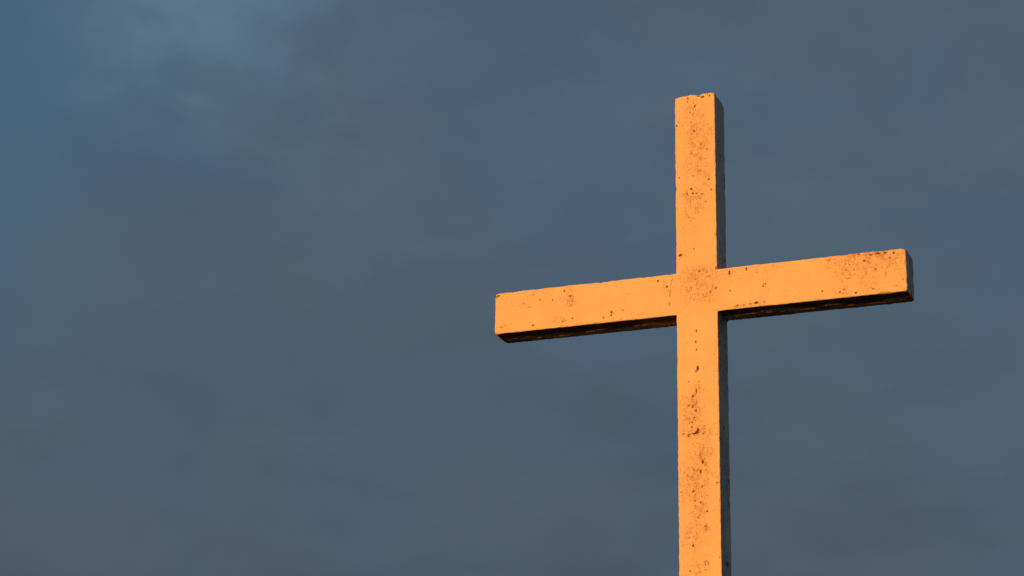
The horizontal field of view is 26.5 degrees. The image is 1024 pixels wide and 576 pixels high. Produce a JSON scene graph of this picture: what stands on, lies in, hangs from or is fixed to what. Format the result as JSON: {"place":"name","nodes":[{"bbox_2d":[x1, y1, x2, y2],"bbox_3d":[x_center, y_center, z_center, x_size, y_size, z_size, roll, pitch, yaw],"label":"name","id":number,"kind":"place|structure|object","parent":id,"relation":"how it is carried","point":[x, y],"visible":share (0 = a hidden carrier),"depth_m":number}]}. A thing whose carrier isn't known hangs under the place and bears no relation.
{"place":"outdoors","nodes":[
{"label":"outdoors","id":0,"kind":"place"},
{"bbox_2d":[0,0,1023,575],"label":"sky","id":1,"kind":"structure","parent":0,"point":[256,256]},
{"bbox_3d":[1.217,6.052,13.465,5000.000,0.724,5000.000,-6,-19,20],"label":"ground","id":2,"kind":"structure","parent":0,"visible":0},
{"bbox_2d":[495,93,913,575],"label":"concrete cross","id":3,"kind":"object","parent":2,"relation":"on","point":[701,297],"visible":1,"depth_m":15.31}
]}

